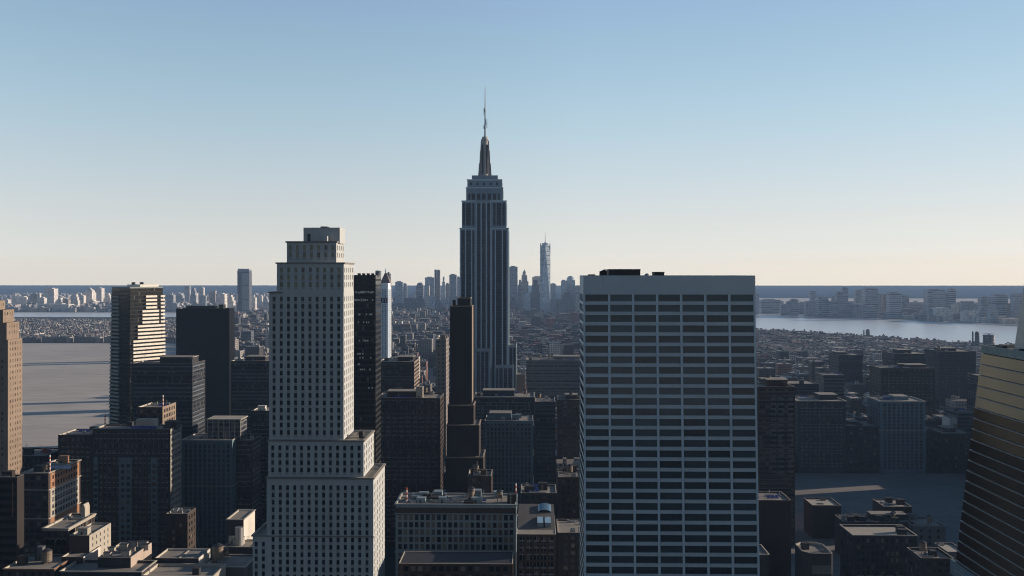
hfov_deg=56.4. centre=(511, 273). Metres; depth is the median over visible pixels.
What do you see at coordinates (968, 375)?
window
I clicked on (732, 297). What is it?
window
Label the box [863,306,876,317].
office tower
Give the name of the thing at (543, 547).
window
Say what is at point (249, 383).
apartment block
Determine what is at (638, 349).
window
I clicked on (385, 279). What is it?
stone tower
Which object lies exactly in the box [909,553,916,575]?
window
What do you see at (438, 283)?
apartment tower
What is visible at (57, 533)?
brick building
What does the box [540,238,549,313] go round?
glass tower
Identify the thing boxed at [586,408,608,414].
window
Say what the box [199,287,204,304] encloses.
apartment tower
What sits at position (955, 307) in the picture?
apartment tower
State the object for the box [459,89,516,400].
spired skyscraper
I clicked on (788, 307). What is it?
office tower
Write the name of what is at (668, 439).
office tower
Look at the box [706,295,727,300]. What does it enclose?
window
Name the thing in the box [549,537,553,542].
window
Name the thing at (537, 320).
town building
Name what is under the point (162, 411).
apartment block
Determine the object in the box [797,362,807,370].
town building
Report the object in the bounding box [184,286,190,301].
office tower
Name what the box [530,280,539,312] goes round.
office tower
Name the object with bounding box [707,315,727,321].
window
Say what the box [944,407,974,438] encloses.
office block
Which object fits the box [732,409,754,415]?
window
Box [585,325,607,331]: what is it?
window
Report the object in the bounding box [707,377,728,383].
window
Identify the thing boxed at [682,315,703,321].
window
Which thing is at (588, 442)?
window
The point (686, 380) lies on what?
window
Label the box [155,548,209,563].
flat roofed building
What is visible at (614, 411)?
window
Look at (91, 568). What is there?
flat roofed building
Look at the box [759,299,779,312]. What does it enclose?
office tower
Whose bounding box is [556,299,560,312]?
office tower
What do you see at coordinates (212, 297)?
apartment tower
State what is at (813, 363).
town building
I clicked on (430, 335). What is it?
town building
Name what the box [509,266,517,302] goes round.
office tower
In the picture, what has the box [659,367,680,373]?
window
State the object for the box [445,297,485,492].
brown tower
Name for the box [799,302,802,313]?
office tower
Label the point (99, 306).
bank roofs
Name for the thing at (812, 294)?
office tower
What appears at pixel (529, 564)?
window
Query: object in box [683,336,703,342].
window
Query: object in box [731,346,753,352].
window
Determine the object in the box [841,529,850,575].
window
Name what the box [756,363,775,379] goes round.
town building
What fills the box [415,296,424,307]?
office tower
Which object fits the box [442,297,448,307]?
glass tower
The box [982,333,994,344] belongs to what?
gas holder
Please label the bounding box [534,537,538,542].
window
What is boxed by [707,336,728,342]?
window
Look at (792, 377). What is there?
town building
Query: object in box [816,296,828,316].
office tower
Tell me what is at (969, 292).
sea
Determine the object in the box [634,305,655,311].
window
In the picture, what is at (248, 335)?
town building
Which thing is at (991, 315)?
office tower
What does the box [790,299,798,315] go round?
office tower
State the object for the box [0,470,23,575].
office block
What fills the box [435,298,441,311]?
office tower
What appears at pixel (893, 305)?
office tower
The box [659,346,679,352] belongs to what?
window
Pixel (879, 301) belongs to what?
office tower
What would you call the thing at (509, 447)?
apartment block
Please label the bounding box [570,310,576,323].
town building
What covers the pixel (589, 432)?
window
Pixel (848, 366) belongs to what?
office block
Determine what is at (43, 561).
brick building
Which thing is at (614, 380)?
window
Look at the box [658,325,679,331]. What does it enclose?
window
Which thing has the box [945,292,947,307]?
office tower
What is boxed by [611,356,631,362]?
window
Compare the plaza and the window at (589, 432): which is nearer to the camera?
the window at (589, 432)
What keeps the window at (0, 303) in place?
in the brick tower at (10, 399)
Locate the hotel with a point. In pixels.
(473, 519)
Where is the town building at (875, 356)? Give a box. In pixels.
[872,351,881,360]
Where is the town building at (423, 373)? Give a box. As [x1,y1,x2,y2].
[420,367,425,381]
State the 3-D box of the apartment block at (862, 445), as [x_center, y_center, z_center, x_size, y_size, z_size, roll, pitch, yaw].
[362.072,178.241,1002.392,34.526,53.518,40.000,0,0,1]
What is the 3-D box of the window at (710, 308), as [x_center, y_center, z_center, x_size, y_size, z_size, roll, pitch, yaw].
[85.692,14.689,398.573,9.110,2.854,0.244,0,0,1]
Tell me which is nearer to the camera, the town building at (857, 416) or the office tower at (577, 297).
the town building at (857, 416)
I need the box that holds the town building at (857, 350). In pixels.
[849,347,863,354]
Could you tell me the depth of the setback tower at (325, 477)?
441.95 m
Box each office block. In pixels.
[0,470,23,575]
[381,355,418,392]
[436,335,448,456]
[473,388,534,483]
[516,371,524,391]
[517,503,555,575]
[526,354,579,425]
[556,519,579,575]
[757,377,818,395]
[758,490,790,575]
[816,370,843,399]
[829,351,862,386]
[839,524,917,575]
[882,348,923,364]
[924,346,975,408]
[927,423,970,473]
[942,414,956,426]
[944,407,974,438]
[967,373,978,411]
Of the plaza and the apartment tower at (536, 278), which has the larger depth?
the apartment tower at (536, 278)
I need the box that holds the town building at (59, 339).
[54,335,69,342]
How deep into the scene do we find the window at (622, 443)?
395.61 m
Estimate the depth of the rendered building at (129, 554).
499.30 m
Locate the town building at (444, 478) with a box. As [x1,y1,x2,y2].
[444,467,445,489]
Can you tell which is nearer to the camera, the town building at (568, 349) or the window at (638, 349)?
the window at (638, 349)
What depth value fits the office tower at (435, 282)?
4909.68 m
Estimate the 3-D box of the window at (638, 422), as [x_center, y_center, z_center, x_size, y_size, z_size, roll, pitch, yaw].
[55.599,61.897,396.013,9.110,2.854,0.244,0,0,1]
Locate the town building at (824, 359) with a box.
[819,356,828,364]
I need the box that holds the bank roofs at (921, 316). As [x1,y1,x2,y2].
[780,301,1018,323]
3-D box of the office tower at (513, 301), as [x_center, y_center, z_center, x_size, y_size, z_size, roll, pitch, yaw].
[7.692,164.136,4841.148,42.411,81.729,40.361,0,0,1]
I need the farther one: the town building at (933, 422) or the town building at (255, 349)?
the town building at (255, 349)
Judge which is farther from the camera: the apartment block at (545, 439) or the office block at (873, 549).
the apartment block at (545, 439)
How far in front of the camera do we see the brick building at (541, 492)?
590.00 m
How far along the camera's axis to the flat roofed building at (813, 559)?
558.85 m
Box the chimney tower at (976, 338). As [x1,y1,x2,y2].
[975,331,978,345]
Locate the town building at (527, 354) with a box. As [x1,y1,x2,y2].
[521,349,533,356]
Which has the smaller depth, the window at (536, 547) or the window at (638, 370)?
the window at (638, 370)
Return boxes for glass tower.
[109,282,165,423]
[381,283,390,359]
[395,281,402,303]
[425,277,433,295]
[429,295,434,309]
[442,277,445,298]
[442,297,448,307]
[457,276,459,296]
[523,292,529,310]
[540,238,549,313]
[550,283,555,312]
[561,280,566,299]
[566,276,574,308]
[950,287,1023,575]
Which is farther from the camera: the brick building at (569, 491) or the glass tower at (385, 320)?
the glass tower at (385, 320)
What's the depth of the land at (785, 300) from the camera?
4322.53 m
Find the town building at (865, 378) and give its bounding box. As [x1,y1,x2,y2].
[863,374,868,391]
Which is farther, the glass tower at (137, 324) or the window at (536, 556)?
the glass tower at (137, 324)
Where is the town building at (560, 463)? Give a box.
[556,457,579,498]
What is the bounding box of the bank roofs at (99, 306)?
[0,292,407,311]
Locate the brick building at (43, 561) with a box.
[2,545,68,575]
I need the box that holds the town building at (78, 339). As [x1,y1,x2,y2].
[74,335,85,342]
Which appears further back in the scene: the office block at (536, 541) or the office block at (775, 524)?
the office block at (775, 524)
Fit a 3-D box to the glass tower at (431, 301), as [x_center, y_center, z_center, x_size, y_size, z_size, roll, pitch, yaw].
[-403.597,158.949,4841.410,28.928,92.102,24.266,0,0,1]
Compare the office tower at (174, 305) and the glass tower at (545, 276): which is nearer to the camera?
the glass tower at (545, 276)
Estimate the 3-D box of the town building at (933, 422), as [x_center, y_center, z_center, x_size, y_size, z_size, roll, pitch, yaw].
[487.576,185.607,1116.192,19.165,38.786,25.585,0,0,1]
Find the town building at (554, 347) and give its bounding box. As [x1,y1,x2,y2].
[549,340,560,354]
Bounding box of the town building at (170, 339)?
[165,335,174,342]
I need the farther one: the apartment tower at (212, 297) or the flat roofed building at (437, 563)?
the apartment tower at (212, 297)
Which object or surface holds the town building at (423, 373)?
on the ground at (390, 562)
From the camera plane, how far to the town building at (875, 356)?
2115.45 m
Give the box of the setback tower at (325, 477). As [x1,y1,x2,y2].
[251,226,385,575]
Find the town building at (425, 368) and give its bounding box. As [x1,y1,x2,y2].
[421,367,427,380]
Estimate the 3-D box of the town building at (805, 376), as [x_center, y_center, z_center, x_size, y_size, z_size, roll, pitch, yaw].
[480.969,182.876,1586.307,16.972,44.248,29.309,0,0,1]
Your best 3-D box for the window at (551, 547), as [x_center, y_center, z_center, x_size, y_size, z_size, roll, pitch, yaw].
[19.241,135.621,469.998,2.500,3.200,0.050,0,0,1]
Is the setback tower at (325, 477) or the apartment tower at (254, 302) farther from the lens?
the apartment tower at (254, 302)
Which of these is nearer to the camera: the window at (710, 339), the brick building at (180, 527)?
the window at (710, 339)
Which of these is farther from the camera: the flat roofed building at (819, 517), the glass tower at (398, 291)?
the glass tower at (398, 291)
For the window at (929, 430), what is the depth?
1001.38 m
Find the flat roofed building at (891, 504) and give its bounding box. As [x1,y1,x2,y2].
[873,497,911,516]
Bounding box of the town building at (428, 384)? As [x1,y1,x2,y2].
[419,381,431,392]
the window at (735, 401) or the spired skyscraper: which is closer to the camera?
the window at (735, 401)
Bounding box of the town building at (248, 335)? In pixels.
[241,330,253,341]
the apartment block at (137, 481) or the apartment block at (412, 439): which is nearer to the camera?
the apartment block at (137, 481)
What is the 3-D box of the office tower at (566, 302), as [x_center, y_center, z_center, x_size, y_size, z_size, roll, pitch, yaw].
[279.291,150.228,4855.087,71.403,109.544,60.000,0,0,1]
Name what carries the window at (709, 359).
in the office tower at (668, 439)
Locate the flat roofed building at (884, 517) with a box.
[835,510,912,554]
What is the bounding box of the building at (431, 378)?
[428,368,435,384]
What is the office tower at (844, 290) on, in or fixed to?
on the land at (785, 300)
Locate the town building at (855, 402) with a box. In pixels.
[846,392,862,413]
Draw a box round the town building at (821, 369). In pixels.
[814,363,828,381]
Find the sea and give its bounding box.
[0,285,1023,303]
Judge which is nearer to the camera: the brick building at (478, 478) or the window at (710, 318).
the window at (710, 318)
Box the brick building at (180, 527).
[166,507,195,548]
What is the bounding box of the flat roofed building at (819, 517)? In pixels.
[804,498,840,538]
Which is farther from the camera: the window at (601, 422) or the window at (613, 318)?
the window at (613, 318)
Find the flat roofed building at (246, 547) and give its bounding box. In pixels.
[223,535,252,553]
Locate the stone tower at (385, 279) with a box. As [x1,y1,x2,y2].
[381,269,391,356]
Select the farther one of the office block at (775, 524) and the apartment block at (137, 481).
the apartment block at (137, 481)
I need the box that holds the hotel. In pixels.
[394,483,517,575]
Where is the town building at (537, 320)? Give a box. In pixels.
[534,316,540,326]
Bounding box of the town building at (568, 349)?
[563,343,573,354]
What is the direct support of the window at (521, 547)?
in the office block at (536, 541)
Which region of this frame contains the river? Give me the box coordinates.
[14,313,1017,344]
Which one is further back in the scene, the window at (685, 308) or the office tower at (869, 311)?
the office tower at (869, 311)
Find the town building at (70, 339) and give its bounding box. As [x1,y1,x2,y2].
[66,335,73,342]
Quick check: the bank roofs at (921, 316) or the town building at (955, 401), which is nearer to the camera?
the town building at (955, 401)
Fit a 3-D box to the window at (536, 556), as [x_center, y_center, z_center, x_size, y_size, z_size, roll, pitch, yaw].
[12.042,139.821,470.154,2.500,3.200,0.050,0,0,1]
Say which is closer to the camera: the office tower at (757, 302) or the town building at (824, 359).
the town building at (824, 359)
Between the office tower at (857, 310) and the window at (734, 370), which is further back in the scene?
the office tower at (857, 310)
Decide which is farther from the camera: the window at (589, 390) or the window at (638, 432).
the window at (589, 390)
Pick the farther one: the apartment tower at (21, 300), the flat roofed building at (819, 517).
the apartment tower at (21, 300)
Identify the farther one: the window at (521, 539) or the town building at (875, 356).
the town building at (875, 356)
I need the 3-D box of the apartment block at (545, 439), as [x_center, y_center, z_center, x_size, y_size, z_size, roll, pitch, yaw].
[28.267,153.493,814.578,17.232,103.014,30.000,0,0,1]
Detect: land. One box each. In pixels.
[14,300,392,312]
[759,298,1017,325]
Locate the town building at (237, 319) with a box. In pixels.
[234,316,240,324]
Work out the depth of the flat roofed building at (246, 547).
536.48 m
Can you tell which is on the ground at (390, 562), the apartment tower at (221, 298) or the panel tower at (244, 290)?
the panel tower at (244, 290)
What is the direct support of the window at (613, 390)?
in the office tower at (668, 439)
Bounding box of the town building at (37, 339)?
[32,336,41,342]
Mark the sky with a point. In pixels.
(161, 142)
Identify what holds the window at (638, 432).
in the office tower at (668, 439)
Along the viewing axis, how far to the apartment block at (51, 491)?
568.12 m
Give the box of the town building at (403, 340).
[400,334,406,347]
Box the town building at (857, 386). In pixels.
[845,381,864,397]
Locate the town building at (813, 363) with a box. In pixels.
[808,358,825,381]
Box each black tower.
[176,304,233,432]
[354,273,380,462]
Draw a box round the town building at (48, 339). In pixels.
[43,335,56,342]
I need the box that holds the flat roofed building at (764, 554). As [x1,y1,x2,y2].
[759,544,769,575]
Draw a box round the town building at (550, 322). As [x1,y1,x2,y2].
[546,317,554,327]
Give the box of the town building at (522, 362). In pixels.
[520,356,531,367]
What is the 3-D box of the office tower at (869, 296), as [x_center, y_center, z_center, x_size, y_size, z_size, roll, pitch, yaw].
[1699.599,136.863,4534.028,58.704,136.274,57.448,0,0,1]
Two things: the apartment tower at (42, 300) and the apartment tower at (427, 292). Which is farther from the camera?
the apartment tower at (42, 300)
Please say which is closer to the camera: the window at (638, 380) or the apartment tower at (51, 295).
the window at (638, 380)
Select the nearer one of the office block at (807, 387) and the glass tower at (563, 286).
the office block at (807, 387)
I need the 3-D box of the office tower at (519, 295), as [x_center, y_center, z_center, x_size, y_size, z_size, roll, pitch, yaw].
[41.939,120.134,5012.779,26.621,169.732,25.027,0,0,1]
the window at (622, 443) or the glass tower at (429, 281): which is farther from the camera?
the glass tower at (429, 281)
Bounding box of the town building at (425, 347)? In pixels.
[419,336,432,358]
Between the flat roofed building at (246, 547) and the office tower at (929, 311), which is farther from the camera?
the office tower at (929, 311)
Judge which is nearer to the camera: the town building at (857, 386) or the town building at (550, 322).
the town building at (857, 386)
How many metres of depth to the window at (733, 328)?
397.74 m
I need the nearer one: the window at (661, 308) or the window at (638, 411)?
the window at (638, 411)
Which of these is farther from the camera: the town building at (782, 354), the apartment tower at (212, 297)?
the apartment tower at (212, 297)
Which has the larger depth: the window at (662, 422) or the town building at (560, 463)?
the town building at (560, 463)
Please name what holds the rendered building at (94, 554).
on the ground at (390, 562)
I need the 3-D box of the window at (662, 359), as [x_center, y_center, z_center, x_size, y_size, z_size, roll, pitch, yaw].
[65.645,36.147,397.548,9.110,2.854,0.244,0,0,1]
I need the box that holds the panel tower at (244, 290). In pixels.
[237,269,251,312]
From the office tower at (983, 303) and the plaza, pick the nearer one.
the plaza
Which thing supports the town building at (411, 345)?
on the ground at (390, 562)
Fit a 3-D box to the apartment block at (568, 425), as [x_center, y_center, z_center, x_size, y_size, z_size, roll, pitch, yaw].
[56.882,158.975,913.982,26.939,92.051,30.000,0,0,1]
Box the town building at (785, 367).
[775,359,791,374]
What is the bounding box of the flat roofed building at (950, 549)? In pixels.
[934,542,957,558]
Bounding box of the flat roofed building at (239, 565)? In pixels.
[208,543,252,575]
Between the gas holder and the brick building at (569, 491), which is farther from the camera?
the gas holder
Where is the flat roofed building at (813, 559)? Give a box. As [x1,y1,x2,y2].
[795,541,832,575]
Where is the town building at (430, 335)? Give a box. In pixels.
[426,332,433,349]
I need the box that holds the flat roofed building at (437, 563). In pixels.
[399,551,513,575]
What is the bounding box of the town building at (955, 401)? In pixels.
[946,396,966,407]
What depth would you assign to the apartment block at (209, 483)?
685.13 m
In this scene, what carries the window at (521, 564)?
in the office block at (536, 541)
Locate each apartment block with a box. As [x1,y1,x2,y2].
[21,455,81,554]
[22,444,57,471]
[58,426,98,512]
[92,413,181,559]
[132,355,204,507]
[138,395,175,423]
[182,416,247,558]
[231,355,268,433]
[236,433,260,530]
[251,405,268,524]
[381,386,443,545]
[484,410,533,513]
[535,393,554,483]
[557,392,579,458]
[757,375,794,545]
[795,392,846,472]
[846,417,878,471]
[866,394,925,473]
[869,363,934,416]
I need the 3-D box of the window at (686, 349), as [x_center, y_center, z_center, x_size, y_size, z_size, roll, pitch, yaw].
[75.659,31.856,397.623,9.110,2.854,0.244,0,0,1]
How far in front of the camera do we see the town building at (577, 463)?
821.64 m
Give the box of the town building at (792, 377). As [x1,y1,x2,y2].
[778,371,798,379]
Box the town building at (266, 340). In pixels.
[265,332,268,347]
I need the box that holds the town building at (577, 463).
[567,461,579,469]
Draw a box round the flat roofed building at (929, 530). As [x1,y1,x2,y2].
[905,513,945,546]
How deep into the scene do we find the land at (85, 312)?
4963.11 m
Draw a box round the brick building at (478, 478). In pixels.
[467,461,492,492]
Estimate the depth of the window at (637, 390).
396.87 m
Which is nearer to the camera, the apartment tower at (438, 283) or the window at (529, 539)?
the window at (529, 539)
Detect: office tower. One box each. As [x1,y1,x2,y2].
[166,294,175,307]
[169,303,179,308]
[176,293,184,302]
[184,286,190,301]
[190,288,197,303]
[199,295,206,305]
[262,298,268,306]
[392,303,404,310]
[404,298,415,310]
[415,283,423,301]
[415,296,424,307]
[434,269,436,303]
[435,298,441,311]
[446,283,448,296]
[449,274,456,307]
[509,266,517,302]
[509,297,517,308]
[518,280,520,309]
[520,269,527,310]
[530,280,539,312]
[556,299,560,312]
[560,292,573,312]
[575,285,579,311]
[580,269,759,575]
[755,293,758,313]
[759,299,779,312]
[780,304,785,314]
[786,301,790,314]
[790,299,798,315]
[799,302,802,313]
[803,300,815,315]
[809,290,815,300]
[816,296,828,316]
[829,300,852,316]
[836,292,841,299]
[841,287,847,300]
[851,304,864,317]
[854,289,860,303]
[861,287,877,311]
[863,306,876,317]
[878,293,882,311]
[886,292,900,318]
[901,295,908,308]
[905,302,922,310]
[923,289,944,313]
[927,308,932,315]
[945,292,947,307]
[947,288,955,307]
[956,301,977,311]
[978,296,989,316]
[986,308,998,322]
[991,294,1007,315]
[1010,293,1021,316]
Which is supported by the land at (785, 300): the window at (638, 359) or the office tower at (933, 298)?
the office tower at (933, 298)
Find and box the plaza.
[791,473,965,575]
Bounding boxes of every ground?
[14,313,941,575]
[22,343,175,446]
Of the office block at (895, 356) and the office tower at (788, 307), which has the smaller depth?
the office block at (895, 356)
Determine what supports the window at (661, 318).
in the office tower at (668, 439)
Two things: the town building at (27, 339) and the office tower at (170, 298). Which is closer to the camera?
the town building at (27, 339)
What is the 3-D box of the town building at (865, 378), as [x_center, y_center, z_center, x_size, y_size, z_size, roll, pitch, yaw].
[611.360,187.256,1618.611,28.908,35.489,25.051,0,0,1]
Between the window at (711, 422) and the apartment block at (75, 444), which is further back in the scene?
the apartment block at (75, 444)
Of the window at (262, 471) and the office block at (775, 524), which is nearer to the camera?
the office block at (775, 524)
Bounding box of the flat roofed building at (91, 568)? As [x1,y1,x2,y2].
[59,560,156,575]
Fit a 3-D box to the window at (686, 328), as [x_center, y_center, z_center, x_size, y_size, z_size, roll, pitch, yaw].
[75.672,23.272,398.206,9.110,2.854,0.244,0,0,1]
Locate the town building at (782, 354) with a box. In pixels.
[776,349,788,360]
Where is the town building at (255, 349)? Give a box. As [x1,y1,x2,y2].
[245,344,262,355]
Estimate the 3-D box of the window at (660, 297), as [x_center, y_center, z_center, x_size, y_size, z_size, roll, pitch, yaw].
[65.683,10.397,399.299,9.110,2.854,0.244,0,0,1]
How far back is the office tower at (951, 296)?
4408.83 m
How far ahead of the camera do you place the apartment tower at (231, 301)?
5308.24 m
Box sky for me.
[0,0,1023,285]
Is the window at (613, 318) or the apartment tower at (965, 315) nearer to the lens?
the window at (613, 318)
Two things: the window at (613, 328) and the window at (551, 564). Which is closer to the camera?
the window at (613, 328)
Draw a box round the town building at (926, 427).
[925,426,929,463]
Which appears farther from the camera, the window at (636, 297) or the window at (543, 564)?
the window at (543, 564)
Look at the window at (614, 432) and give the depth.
396.00 m
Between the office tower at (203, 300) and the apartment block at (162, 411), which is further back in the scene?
the office tower at (203, 300)
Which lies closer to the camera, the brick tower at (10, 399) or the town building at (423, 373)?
the brick tower at (10, 399)
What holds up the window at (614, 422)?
in the office tower at (668, 439)
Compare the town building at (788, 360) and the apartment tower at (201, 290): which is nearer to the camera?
the town building at (788, 360)
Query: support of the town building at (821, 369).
on the ground at (390, 562)
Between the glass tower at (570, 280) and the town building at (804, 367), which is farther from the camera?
the glass tower at (570, 280)
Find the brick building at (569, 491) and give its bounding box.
[558,464,579,518]
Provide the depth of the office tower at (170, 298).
5179.36 m
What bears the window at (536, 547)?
in the office block at (536, 541)
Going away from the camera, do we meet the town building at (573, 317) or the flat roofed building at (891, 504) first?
the flat roofed building at (891, 504)
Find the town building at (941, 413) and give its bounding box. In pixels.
[932,411,943,424]
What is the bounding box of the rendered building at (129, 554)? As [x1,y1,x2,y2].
[98,540,151,567]
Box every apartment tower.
[12,296,27,305]
[31,293,36,301]
[38,297,46,303]
[38,303,73,311]
[44,288,57,302]
[62,299,70,303]
[72,294,79,304]
[78,295,85,304]
[84,287,94,302]
[95,288,104,301]
[103,293,110,302]
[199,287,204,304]
[209,291,216,303]
[216,293,226,307]
[227,295,235,307]
[252,297,256,310]
[257,295,262,307]
[403,283,406,303]
[425,286,429,307]
[437,270,439,297]
[532,276,539,291]
[881,294,885,311]
[901,308,918,314]
[931,307,952,320]
[951,304,958,313]
[960,310,971,321]
[972,309,978,321]
[975,317,985,322]
[1007,303,1009,316]
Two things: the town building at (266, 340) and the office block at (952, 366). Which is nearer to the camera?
the office block at (952, 366)
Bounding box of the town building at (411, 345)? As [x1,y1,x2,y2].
[406,340,415,351]
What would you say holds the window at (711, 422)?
in the office tower at (668, 439)
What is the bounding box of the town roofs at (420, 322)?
[14,305,1014,521]
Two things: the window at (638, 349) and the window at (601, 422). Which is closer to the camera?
the window at (601, 422)
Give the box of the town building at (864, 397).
[863,394,868,400]
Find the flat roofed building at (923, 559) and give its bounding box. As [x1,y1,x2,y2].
[907,540,953,575]
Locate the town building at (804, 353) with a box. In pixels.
[796,348,807,356]
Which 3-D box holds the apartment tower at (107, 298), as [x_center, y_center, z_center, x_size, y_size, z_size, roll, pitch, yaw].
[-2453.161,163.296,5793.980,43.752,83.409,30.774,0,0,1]
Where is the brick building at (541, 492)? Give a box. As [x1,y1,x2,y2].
[521,482,556,526]
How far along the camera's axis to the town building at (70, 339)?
2808.05 m
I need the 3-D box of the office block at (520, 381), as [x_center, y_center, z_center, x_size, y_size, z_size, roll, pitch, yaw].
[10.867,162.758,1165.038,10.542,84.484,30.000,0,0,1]
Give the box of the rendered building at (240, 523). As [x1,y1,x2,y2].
[226,509,255,545]
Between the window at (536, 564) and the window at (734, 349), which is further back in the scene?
the window at (536, 564)
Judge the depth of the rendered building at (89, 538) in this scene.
514.73 m
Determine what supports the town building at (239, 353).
on the ground at (390, 562)
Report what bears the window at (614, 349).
in the office tower at (668, 439)
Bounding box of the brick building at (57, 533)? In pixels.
[41,502,95,553]
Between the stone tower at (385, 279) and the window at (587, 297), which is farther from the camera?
the stone tower at (385, 279)
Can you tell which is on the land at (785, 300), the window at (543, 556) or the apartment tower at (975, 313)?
the apartment tower at (975, 313)
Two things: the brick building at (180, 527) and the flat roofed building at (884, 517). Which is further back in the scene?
the flat roofed building at (884, 517)
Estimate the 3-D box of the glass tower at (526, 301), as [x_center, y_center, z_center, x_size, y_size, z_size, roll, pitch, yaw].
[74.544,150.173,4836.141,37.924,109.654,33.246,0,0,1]
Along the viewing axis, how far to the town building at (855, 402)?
1260.49 m
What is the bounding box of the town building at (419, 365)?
[410,354,419,382]
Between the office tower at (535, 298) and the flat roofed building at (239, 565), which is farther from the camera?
the office tower at (535, 298)
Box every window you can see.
[0,303,17,473]
[255,297,367,575]
[261,470,267,524]
[280,245,348,286]
[346,296,346,431]
[381,400,440,540]
[519,537,523,542]
[519,545,523,550]
[519,554,523,559]
[519,562,523,568]
[527,537,531,542]
[527,545,531,551]
[527,554,531,559]
[527,562,531,568]
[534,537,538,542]
[534,545,538,551]
[534,554,538,559]
[534,562,538,568]
[541,537,545,542]
[541,545,545,551]
[541,554,545,559]
[541,562,545,568]
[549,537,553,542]
[549,545,553,551]
[549,554,553,559]
[549,562,553,568]
[585,295,607,300]
[585,305,607,311]
[585,315,607,321]
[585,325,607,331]
[585,336,607,341]
[585,346,607,352]
[585,356,607,362]
[585,367,607,373]
[585,377,607,383]
[586,387,607,393]
[586,398,608,404]
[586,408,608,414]
[586,419,608,425]
[586,429,608,435]
[586,440,608,445]
[610,295,631,300]
[610,305,631,311]
[610,315,631,321]
[610,325,631,331]
[610,336,631,342]
[611,346,631,352]
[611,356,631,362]
[611,367,631,373]
[611,377,631,383]
[611,388,632,393]
[611,398,632,404]
[611,408,632,414]
[611,419,632,425]
[611,429,632,435]
[611,440,632,446]
[634,295,655,300]
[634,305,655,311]
[634,315,655,321]
[634,325,655,331]
[635,336,655,342]
[635,346,655,352]
[635,356,655,362]
[635,367,656,373]
[635,377,656,383]
[635,388,656,393]
[635,398,656,404]
[635,408,656,414]
[635,419,656,425]
[635,429,656,435]
[658,295,679,300]
[658,305,679,311]
[658,315,679,321]
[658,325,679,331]
[659,336,679,342]
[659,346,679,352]
[659,356,680,362]
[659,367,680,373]
[659,377,680,383]
[659,388,680,393]
[659,398,680,404]
[659,409,680,414]
[659,419,680,425]
[659,429,680,435]
[682,295,703,300]
[682,305,703,311]
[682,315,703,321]
[683,325,703,331]
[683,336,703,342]
[683,346,704,352]
[683,357,704,362]
[683,367,704,373]
[683,377,704,383]
[683,388,704,394]
[683,398,704,404]
[683,409,704,414]
[684,419,704,425]
[684,430,705,435]
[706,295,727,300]
[706,305,727,311]
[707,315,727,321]
[707,326,727,331]
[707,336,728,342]
[707,346,728,352]
[707,357,728,362]
[707,367,728,373]
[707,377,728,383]
[707,388,728,394]
[708,398,728,404]
[708,409,729,414]
[708,419,729,425]
[708,430,729,435]
[730,295,752,300]
[731,305,752,311]
[731,315,752,321]
[731,326,753,331]
[731,336,753,342]
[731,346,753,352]
[731,357,753,362]
[731,367,753,373]
[732,377,753,383]
[732,388,754,394]
[732,398,754,404]
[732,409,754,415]
[732,419,754,425]
[732,430,754,436]
[796,402,842,467]
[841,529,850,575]
[872,367,932,414]
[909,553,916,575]
[929,430,935,463]
[968,375,978,410]
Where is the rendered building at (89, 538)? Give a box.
[69,523,110,554]
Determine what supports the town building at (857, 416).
on the ground at (390, 562)
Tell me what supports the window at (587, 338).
in the office tower at (668, 439)
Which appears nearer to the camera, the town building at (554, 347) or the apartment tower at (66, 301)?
the town building at (554, 347)
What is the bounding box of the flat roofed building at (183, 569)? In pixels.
[141,563,226,575]
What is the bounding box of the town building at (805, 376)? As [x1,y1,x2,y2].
[794,370,808,379]
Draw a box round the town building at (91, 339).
[84,335,95,342]
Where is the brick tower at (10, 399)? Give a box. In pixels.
[0,300,21,473]
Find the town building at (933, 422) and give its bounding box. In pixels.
[925,415,941,427]
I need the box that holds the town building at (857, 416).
[852,412,865,419]
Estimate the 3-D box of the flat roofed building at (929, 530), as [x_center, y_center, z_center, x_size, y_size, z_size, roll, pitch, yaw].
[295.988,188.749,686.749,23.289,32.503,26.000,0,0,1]
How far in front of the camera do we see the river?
3683.51 m
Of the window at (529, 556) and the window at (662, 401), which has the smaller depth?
the window at (662, 401)
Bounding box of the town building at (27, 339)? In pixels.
[21,335,31,342]
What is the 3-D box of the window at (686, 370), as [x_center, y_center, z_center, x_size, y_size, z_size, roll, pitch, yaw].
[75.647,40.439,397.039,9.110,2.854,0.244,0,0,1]
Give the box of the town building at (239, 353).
[234,349,243,358]
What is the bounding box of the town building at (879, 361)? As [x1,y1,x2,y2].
[873,358,881,364]
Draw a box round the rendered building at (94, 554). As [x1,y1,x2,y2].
[61,546,100,564]
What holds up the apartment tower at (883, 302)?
on the land at (785, 300)
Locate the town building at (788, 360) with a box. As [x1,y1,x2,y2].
[778,357,794,363]
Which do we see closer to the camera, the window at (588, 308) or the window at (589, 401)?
the window at (589, 401)
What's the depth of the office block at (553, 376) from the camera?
1279.36 m
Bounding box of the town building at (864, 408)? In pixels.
[862,404,866,414]
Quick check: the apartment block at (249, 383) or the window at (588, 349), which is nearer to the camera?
the window at (588, 349)
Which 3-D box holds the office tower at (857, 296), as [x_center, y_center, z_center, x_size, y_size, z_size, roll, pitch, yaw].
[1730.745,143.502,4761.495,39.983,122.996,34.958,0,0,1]

